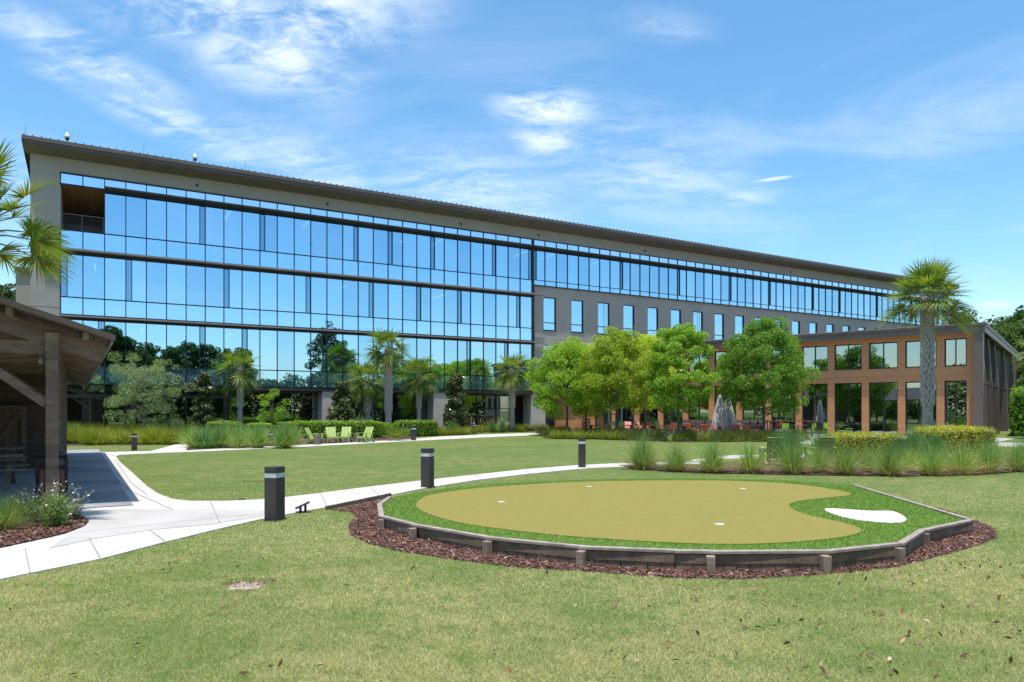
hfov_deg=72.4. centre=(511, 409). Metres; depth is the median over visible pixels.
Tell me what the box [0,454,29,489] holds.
picnic table
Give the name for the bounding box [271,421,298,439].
feathery grass clump
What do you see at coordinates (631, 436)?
sedge clump
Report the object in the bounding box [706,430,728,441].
sedge clump
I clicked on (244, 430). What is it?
feathery grass clump
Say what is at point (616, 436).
sedge clump
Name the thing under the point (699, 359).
window
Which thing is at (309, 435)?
adirondack chair
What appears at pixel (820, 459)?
muhly grass
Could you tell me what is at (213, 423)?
boxwood hedge
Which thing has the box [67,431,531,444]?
mulch bed
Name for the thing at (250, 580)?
soil crumbs
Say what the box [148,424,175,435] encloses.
lilyturf clump
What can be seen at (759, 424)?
bar table
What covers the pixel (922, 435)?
blue green grass
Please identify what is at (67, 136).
security camera
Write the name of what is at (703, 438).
sedge clump
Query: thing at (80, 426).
lilyturf clump
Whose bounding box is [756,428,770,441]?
sedge clump
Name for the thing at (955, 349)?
window
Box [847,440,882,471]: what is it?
muhly grass
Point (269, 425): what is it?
boxwood hedge
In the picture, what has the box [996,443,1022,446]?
side path
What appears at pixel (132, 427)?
lilyturf clump
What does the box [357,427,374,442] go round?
adirondack chair
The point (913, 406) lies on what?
window
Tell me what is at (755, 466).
muhly grass
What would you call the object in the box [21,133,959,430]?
office building
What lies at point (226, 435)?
feathery grass clump
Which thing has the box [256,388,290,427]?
tree
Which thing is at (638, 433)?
sedge clump
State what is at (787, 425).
bistro chair
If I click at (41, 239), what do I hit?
palm tree
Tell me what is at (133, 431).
lilyturf clump
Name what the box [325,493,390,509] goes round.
edging board
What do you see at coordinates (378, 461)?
lawn
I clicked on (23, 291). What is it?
wing
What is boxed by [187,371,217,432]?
magnolia tree
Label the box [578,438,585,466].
bollard light
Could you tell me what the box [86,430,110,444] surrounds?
lilyturf clump
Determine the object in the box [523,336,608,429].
shade tree
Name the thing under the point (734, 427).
adirondack chair
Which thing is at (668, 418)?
window
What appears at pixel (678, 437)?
sedge clump
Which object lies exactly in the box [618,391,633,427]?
window
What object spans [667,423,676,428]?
adirondack chair
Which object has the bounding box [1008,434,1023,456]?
muhly grass
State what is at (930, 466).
muhly grass
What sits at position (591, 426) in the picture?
picnic table
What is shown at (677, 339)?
shade tree
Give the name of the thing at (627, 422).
adirondack chair
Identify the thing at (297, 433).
feathery grass clump
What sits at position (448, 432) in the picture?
sedge clump
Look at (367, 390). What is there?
palm tree
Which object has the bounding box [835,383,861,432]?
window
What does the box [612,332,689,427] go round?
shade tree
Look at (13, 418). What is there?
barn door
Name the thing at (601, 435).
sedge clump
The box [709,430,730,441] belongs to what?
sedge clump
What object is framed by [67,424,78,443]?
lilyturf clump
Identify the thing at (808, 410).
window
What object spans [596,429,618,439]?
sedge clump
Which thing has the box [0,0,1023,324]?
sky
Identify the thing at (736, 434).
sedge clump
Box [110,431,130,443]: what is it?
lilyturf clump
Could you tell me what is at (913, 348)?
window
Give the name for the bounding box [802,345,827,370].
window
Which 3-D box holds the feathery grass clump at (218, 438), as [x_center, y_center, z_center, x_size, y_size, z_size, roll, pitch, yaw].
[-14.201,1.246,34.167,2.678,1.234,2.606,0,0,40]
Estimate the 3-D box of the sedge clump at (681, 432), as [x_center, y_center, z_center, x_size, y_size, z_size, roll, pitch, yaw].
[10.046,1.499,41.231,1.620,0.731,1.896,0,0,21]
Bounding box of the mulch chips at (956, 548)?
[334,499,996,578]
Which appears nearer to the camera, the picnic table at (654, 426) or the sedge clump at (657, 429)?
the sedge clump at (657, 429)
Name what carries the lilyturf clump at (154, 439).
on the lawn at (378, 461)
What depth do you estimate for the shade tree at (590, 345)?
52.35 m
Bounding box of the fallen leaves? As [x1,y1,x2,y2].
[9,500,1023,675]
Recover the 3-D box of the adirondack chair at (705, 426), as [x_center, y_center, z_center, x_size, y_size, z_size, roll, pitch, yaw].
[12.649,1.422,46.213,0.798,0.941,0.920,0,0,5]
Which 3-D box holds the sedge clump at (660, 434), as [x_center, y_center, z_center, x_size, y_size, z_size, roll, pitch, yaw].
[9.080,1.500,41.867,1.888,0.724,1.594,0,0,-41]
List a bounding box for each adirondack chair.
[303,428,322,443]
[324,427,339,442]
[338,427,351,442]
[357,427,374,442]
[624,421,634,427]
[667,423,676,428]
[699,424,710,431]
[727,425,739,431]
[743,424,759,432]
[759,437,785,464]
[802,437,837,463]
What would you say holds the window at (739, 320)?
in the office building
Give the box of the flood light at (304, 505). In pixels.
[295,501,309,512]
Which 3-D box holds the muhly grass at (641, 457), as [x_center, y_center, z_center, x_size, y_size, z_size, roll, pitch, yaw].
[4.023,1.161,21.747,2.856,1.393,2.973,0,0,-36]
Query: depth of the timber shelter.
13.92 m
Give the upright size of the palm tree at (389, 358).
8.023 m
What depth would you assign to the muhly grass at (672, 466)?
20.90 m
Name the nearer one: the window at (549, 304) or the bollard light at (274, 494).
the bollard light at (274, 494)
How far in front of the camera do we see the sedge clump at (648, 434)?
41.79 m
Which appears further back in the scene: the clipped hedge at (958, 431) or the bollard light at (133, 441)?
the bollard light at (133, 441)
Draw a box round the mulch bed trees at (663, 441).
[598,439,743,441]
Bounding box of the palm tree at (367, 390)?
[345,359,384,419]
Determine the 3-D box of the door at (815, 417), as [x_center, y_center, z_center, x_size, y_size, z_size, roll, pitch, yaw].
[23.380,0.315,52.950,0.960,2.970,0.173,0,0,39]
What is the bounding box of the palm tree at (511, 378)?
[492,353,531,431]
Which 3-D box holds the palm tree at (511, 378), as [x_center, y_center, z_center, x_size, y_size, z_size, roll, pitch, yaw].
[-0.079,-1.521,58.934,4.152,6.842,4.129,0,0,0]
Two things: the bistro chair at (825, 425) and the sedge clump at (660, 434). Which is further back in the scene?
the bistro chair at (825, 425)
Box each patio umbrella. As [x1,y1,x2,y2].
[711,395,728,429]
[722,398,736,430]
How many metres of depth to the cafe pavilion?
50.95 m
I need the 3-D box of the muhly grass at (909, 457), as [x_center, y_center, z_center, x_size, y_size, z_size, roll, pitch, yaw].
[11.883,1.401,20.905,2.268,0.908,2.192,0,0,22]
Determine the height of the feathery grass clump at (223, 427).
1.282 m
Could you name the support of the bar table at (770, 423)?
on the cafe patio
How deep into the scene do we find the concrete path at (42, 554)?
12.97 m
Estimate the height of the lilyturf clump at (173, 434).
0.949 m
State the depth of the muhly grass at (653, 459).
22.63 m
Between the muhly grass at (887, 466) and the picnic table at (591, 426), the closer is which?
the muhly grass at (887, 466)
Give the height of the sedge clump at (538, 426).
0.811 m
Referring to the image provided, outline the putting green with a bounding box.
[377,477,975,573]
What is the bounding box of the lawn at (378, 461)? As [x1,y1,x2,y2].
[0,429,1023,681]
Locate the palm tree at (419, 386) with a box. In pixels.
[395,355,443,419]
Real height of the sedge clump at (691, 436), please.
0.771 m
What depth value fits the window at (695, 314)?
74.44 m
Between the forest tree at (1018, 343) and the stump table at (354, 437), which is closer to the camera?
the stump table at (354, 437)
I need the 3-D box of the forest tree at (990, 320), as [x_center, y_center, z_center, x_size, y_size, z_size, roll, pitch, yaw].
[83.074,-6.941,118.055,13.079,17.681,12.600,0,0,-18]
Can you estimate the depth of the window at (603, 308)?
68.20 m
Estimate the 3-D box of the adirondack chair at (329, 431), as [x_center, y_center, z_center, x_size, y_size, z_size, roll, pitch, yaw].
[-10.056,1.429,38.981,0.781,0.921,0.900,0,0,-22]
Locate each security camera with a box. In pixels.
[64,132,69,140]
[192,153,197,160]
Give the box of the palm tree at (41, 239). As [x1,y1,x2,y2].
[0,139,78,288]
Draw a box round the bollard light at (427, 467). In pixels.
[421,448,434,488]
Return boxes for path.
[0,450,699,580]
[152,433,539,452]
[691,454,803,462]
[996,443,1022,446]
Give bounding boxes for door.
[0,405,26,467]
[814,394,827,433]
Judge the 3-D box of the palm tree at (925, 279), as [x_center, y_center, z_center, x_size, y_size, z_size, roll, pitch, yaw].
[16.365,-2.113,27.711,3.860,8.026,3.760,0,0,-26]
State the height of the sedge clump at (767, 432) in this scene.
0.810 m
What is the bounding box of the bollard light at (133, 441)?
[131,434,136,449]
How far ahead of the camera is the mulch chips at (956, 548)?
9.03 m
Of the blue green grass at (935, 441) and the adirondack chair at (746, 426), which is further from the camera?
the adirondack chair at (746, 426)
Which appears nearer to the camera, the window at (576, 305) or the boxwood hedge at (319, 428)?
the boxwood hedge at (319, 428)
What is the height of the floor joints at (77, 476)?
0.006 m
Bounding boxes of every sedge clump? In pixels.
[437,426,449,435]
[441,427,456,435]
[453,426,467,434]
[460,426,472,434]
[467,425,479,433]
[513,425,526,431]
[521,423,532,430]
[532,424,545,432]
[533,427,548,435]
[539,428,553,437]
[547,430,562,438]
[556,429,576,438]
[568,431,579,438]
[571,429,590,438]
[580,430,599,438]
[590,427,606,438]
[591,428,603,438]
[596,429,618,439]
[605,430,624,439]
[617,428,630,439]
[621,429,639,439]
[633,429,643,439]
[639,429,657,440]
[642,430,659,440]
[650,427,662,434]
[656,429,677,440]
[656,431,671,440]
[669,431,689,441]
[677,429,690,440]
[684,429,698,441]
[694,429,709,441]
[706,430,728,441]
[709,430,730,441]
[724,429,740,441]
[731,430,746,440]
[741,430,754,441]
[744,429,761,441]
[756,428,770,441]
[758,429,774,441]
[768,430,784,439]
[796,428,814,439]
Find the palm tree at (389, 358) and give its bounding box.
[362,327,417,426]
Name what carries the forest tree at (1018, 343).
on the lawn at (378, 461)
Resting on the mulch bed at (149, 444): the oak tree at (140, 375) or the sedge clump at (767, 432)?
the oak tree at (140, 375)
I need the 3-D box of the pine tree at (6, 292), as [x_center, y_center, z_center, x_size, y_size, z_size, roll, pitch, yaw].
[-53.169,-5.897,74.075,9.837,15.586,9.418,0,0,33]
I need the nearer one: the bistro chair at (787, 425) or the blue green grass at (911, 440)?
the blue green grass at (911, 440)
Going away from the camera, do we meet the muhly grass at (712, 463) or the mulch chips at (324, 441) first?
the muhly grass at (712, 463)
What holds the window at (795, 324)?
in the office building
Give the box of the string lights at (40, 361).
[4,355,42,363]
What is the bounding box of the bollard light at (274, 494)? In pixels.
[262,466,286,521]
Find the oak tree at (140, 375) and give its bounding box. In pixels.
[92,351,196,429]
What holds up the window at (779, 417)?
in the cafe pavilion
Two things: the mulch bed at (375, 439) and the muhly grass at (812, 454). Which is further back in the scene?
the mulch bed at (375, 439)
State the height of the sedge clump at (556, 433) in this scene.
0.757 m
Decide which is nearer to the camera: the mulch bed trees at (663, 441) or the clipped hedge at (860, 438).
the clipped hedge at (860, 438)
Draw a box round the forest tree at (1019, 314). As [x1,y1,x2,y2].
[993,305,1023,327]
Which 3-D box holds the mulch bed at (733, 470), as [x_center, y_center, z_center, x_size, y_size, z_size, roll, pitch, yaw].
[17.527,1.827,25.311,27.714,0.001,8.207,0,0,-26]
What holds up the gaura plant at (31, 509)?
on the mulch bed at (40, 530)
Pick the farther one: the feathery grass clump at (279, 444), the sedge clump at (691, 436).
the sedge clump at (691, 436)
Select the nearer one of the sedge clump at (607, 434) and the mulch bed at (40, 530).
the mulch bed at (40, 530)
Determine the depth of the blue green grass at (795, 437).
22.22 m
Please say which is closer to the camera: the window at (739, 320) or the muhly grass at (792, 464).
the muhly grass at (792, 464)
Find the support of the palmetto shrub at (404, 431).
on the lawn at (378, 461)
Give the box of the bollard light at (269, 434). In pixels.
[268,432,273,445]
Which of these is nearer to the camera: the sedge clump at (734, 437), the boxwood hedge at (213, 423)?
the sedge clump at (734, 437)
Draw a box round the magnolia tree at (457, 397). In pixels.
[442,374,468,430]
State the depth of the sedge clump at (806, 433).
42.38 m
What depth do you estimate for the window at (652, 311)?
71.35 m
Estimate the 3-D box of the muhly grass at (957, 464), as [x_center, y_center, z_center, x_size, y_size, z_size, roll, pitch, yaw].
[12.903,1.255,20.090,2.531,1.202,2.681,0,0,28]
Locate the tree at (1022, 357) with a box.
[1010,337,1023,385]
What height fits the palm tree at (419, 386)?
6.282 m
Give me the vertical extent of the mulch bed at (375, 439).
0.001 m
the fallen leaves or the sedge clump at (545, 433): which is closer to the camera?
the fallen leaves
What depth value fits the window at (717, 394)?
57.93 m
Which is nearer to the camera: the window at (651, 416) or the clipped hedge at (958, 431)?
the clipped hedge at (958, 431)
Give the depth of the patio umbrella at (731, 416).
46.59 m
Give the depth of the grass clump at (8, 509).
10.51 m
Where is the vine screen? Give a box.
[1008,384,1023,436]
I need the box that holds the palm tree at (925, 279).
[876,256,982,431]
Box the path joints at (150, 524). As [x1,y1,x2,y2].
[25,442,587,571]
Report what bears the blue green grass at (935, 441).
on the mulch bed at (733, 470)
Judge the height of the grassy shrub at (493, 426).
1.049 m
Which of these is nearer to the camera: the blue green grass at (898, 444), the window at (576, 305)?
the blue green grass at (898, 444)
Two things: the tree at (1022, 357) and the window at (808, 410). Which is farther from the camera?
the window at (808, 410)
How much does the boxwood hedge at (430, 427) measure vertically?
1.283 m
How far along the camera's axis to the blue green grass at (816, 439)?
23.95 m
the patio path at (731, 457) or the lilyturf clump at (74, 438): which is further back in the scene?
the lilyturf clump at (74, 438)
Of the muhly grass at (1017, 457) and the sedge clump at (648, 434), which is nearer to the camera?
the muhly grass at (1017, 457)
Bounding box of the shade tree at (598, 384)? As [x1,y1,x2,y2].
[578,326,658,432]
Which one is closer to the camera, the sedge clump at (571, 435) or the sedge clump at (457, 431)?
the sedge clump at (571, 435)
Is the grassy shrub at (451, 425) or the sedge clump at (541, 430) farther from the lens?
the grassy shrub at (451, 425)
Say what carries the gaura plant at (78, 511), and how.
on the mulch bed at (40, 530)
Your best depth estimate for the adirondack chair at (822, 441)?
23.23 m
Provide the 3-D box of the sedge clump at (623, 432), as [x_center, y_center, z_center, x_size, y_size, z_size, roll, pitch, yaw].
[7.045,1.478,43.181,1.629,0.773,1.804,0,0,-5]
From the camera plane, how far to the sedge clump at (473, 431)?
52.67 m
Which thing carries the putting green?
on the lawn at (378, 461)
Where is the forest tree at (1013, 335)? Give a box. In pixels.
[992,322,1023,395]
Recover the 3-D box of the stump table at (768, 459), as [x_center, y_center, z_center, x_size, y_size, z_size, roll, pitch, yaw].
[8.806,1.599,24.438,0.434,0.502,0.426,0,0,0]
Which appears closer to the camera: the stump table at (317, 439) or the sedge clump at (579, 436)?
the stump table at (317, 439)
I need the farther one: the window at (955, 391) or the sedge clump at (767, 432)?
the window at (955, 391)
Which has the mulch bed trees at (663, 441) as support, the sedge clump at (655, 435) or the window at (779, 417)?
the sedge clump at (655, 435)
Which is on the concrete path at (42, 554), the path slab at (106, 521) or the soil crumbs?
the path slab at (106, 521)
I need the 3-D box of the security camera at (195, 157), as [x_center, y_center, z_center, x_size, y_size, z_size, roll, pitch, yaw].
[-22.308,-17.534,49.265,0.357,1.037,0.357,0,0,-30]
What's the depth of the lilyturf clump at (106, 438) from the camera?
37.11 m
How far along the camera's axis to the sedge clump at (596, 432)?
44.46 m
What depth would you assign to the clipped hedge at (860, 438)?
25.06 m
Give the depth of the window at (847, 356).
51.79 m
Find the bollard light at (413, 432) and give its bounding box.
[411,426,415,439]
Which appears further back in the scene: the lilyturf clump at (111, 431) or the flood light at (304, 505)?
the lilyturf clump at (111, 431)
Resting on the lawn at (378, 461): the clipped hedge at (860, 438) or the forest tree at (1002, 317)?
the forest tree at (1002, 317)
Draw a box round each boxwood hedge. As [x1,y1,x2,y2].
[205,420,243,430]
[246,422,272,432]
[275,419,392,437]
[392,419,439,436]
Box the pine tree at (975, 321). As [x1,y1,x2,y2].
[947,309,996,330]
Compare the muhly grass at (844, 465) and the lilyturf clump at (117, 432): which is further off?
the lilyturf clump at (117, 432)
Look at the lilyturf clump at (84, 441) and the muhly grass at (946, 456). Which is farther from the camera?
the lilyturf clump at (84, 441)
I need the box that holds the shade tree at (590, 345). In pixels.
[551,342,615,426]
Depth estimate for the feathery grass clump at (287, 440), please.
33.56 m
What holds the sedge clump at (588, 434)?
on the lawn at (378, 461)
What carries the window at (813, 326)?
in the office building
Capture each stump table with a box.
[314,435,320,444]
[353,433,359,441]
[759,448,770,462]
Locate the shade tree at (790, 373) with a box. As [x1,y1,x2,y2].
[710,315,821,430]
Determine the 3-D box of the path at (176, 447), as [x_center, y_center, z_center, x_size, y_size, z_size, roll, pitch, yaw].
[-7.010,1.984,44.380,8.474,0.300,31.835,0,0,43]
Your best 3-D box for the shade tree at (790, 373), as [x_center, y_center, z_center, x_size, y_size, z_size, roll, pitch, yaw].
[15.335,-1.986,43.454,6.361,7.773,6.072,0,0,44]
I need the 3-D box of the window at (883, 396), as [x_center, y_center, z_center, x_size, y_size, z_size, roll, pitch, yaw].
[26.739,-0.090,50.362,1.870,3.780,0.120,0,0,39]
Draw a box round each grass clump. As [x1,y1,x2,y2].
[0,488,41,531]
[0,489,43,520]
[0,491,25,530]
[170,422,194,443]
[171,424,204,447]
[179,425,227,447]
[194,423,233,447]
[198,424,216,442]
[206,427,235,446]
[213,421,242,439]
[215,422,234,434]
[223,429,252,447]
[231,429,252,446]
[235,424,253,435]
[240,423,278,447]
[253,423,268,439]
[261,423,308,447]
[268,426,308,447]
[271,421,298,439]
[285,423,305,442]
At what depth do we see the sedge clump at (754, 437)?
40.43 m
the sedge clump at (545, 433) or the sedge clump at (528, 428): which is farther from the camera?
the sedge clump at (528, 428)
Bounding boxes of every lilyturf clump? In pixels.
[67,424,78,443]
[67,427,85,443]
[68,427,100,444]
[73,424,91,433]
[81,424,105,436]
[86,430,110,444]
[100,431,117,444]
[102,426,119,436]
[107,429,129,443]
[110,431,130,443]
[121,423,138,432]
[122,429,141,443]
[129,423,157,440]
[130,425,164,444]
[137,425,164,444]
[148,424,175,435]
[152,430,181,444]
[160,428,182,444]
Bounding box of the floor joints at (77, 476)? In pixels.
[14,453,120,497]
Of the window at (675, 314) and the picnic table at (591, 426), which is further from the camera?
the window at (675, 314)
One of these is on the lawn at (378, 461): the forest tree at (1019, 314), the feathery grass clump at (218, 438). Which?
the forest tree at (1019, 314)
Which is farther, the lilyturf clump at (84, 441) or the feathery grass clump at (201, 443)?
the lilyturf clump at (84, 441)
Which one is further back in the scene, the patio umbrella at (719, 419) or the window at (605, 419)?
the window at (605, 419)
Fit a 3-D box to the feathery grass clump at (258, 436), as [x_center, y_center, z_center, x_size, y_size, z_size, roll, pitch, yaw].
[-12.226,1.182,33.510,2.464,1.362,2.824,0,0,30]
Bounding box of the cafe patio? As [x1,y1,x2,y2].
[607,430,1014,443]
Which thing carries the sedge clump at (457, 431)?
on the lawn at (378, 461)
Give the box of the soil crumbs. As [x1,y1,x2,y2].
[223,576,276,585]
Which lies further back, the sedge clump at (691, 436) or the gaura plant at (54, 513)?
the sedge clump at (691, 436)
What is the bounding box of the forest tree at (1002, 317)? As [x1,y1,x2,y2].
[992,315,1006,324]
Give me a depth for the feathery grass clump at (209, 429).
37.89 m
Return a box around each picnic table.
[0,447,27,471]
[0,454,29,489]
[587,425,635,429]
[649,425,687,430]
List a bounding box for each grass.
[603,428,685,469]
[645,443,660,465]
[646,437,723,471]
[678,434,752,473]
[724,435,779,472]
[748,430,834,474]
[765,425,815,462]
[801,441,832,467]
[803,427,841,460]
[805,447,840,472]
[807,439,880,475]
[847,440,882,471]
[856,436,939,475]
[885,435,914,460]
[890,427,929,457]
[896,443,926,471]
[905,439,973,475]
[914,433,951,457]
[918,431,943,457]
[930,443,969,471]
[935,437,1002,474]
[948,434,1019,472]
[976,434,1020,461]
[985,435,1023,471]
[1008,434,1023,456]
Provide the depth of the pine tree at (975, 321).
102.82 m
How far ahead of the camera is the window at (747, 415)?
56.30 m
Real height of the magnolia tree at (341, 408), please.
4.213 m
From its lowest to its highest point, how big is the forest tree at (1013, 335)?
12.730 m
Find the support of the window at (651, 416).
in the cafe pavilion
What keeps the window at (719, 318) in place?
in the office building
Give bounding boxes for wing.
[14,266,29,305]
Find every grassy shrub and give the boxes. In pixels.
[444,419,456,432]
[487,420,496,432]
[497,419,507,432]
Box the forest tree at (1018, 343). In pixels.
[994,319,1023,386]
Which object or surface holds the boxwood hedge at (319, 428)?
on the mulch bed at (375, 439)
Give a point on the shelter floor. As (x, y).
(110, 486)
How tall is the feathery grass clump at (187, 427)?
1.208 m
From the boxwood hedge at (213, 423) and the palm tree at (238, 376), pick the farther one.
the palm tree at (238, 376)
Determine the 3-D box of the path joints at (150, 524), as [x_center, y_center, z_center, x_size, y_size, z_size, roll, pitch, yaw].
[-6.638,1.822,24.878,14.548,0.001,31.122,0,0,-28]
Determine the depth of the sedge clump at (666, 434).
40.82 m
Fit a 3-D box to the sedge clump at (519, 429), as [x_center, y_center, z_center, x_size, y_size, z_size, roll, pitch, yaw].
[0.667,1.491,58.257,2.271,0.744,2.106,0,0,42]
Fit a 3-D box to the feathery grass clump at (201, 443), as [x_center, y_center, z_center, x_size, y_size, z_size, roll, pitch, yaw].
[-14.954,1.256,33.440,3.212,1.213,3.191,0,0,23]
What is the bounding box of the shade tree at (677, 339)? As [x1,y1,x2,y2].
[640,322,720,431]
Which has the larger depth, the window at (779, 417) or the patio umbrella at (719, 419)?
the window at (779, 417)
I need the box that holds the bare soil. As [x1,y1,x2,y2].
[224,581,265,589]
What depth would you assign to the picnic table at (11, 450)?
19.58 m
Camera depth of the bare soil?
7.35 m
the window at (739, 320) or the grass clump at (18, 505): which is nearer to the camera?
the grass clump at (18, 505)
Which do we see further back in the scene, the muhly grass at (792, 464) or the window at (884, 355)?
the window at (884, 355)
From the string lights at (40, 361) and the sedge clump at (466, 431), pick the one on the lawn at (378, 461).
the sedge clump at (466, 431)
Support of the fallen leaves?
on the lawn at (378, 461)
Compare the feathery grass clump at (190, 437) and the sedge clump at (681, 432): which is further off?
the sedge clump at (681, 432)
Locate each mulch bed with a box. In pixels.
[0,511,87,546]
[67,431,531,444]
[187,436,418,449]
[620,452,1016,475]
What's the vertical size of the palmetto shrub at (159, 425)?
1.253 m
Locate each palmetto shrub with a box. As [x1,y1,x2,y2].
[146,421,170,430]
[165,418,193,430]
[378,425,406,440]
[389,426,410,439]
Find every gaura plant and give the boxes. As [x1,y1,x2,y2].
[0,482,61,521]
[12,479,97,527]
[60,485,93,516]
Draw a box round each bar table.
[736,420,768,431]
[769,421,820,435]
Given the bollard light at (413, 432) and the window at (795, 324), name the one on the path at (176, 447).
the bollard light at (413, 432)
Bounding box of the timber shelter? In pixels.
[0,297,115,498]
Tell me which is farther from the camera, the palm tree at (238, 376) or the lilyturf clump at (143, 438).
the palm tree at (238, 376)
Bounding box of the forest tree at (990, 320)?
[980,317,1001,327]
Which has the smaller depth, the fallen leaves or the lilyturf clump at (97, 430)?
the fallen leaves
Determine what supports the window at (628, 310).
in the office building
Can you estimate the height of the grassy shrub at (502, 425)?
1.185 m
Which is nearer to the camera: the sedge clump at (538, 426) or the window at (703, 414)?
the sedge clump at (538, 426)
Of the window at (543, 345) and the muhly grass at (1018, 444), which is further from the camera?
the window at (543, 345)
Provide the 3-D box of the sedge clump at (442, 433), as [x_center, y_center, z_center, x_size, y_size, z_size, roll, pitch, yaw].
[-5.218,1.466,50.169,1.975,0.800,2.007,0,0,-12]
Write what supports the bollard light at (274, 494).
on the lawn at (378, 461)
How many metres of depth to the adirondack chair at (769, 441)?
22.88 m
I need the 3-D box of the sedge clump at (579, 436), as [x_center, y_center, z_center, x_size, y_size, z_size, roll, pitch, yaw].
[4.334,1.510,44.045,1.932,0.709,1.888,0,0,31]
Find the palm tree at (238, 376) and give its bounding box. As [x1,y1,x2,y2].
[212,347,262,422]
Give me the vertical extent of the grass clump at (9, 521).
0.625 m
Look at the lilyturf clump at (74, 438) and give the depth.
37.81 m
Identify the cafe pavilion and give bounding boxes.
[554,322,1020,435]
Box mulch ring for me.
[333,500,997,578]
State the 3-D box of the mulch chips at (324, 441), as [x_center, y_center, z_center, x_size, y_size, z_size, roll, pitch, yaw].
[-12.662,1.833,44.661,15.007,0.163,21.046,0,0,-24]
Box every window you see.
[543,297,555,330]
[543,345,555,367]
[571,300,582,332]
[595,407,611,428]
[598,302,608,334]
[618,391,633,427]
[623,305,634,336]
[640,388,657,428]
[648,307,657,337]
[664,395,682,428]
[671,309,680,328]
[689,352,708,374]
[689,386,708,428]
[693,311,702,338]
[715,313,723,339]
[715,351,735,373]
[715,386,735,417]
[735,315,743,337]
[743,390,764,431]
[772,385,794,432]
[792,321,799,334]
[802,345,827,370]
[802,383,827,432]
[810,322,816,332]
[827,324,833,331]
[835,344,861,369]
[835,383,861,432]
[843,325,849,330]
[869,342,897,368]
[869,382,897,434]
[906,340,935,367]
[906,381,935,434]
[945,338,966,366]
[945,380,966,430]
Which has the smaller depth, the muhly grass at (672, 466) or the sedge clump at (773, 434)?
the muhly grass at (672, 466)
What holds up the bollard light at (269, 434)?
on the lawn at (378, 461)
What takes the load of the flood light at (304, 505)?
on the lawn at (378, 461)
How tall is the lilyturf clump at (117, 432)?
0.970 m
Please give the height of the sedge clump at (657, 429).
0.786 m
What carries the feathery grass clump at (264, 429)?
on the mulch bed at (375, 439)
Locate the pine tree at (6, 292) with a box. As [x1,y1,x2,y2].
[0,282,15,301]
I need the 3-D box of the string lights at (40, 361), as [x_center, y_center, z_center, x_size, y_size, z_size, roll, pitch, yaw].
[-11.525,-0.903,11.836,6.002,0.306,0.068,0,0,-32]
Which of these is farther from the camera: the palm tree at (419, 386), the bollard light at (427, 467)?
the palm tree at (419, 386)
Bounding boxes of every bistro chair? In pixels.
[782,423,788,429]
[824,423,832,433]
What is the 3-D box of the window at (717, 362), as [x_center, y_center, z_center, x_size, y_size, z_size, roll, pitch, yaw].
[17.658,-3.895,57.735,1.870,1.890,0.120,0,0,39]
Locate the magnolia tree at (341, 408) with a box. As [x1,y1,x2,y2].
[325,379,354,423]
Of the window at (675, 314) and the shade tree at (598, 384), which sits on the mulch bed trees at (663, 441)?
the shade tree at (598, 384)
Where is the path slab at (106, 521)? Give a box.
[51,509,263,547]
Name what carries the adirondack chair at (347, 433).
on the mulch bed at (375, 439)
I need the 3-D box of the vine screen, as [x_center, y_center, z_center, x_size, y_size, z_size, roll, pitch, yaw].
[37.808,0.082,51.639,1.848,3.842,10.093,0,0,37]
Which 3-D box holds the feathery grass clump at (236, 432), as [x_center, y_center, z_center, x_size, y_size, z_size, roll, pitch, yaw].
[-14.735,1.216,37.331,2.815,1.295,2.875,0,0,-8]
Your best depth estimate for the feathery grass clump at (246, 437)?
34.42 m
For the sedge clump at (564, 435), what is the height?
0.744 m
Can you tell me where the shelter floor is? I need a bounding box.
[0,449,132,510]
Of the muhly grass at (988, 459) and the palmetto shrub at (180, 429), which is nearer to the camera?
the muhly grass at (988, 459)
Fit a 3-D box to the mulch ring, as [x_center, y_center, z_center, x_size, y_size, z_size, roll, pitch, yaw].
[2.051,1.846,10.813,11.224,0.001,6.319,0,0,7]
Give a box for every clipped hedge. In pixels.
[823,431,905,460]
[909,424,999,457]
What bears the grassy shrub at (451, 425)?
on the lawn at (378, 461)
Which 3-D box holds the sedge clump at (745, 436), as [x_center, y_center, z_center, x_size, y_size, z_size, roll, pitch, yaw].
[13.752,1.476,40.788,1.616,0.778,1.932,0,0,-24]
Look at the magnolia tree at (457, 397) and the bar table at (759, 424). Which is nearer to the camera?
the bar table at (759, 424)
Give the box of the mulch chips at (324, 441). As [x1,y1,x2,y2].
[186,436,407,449]

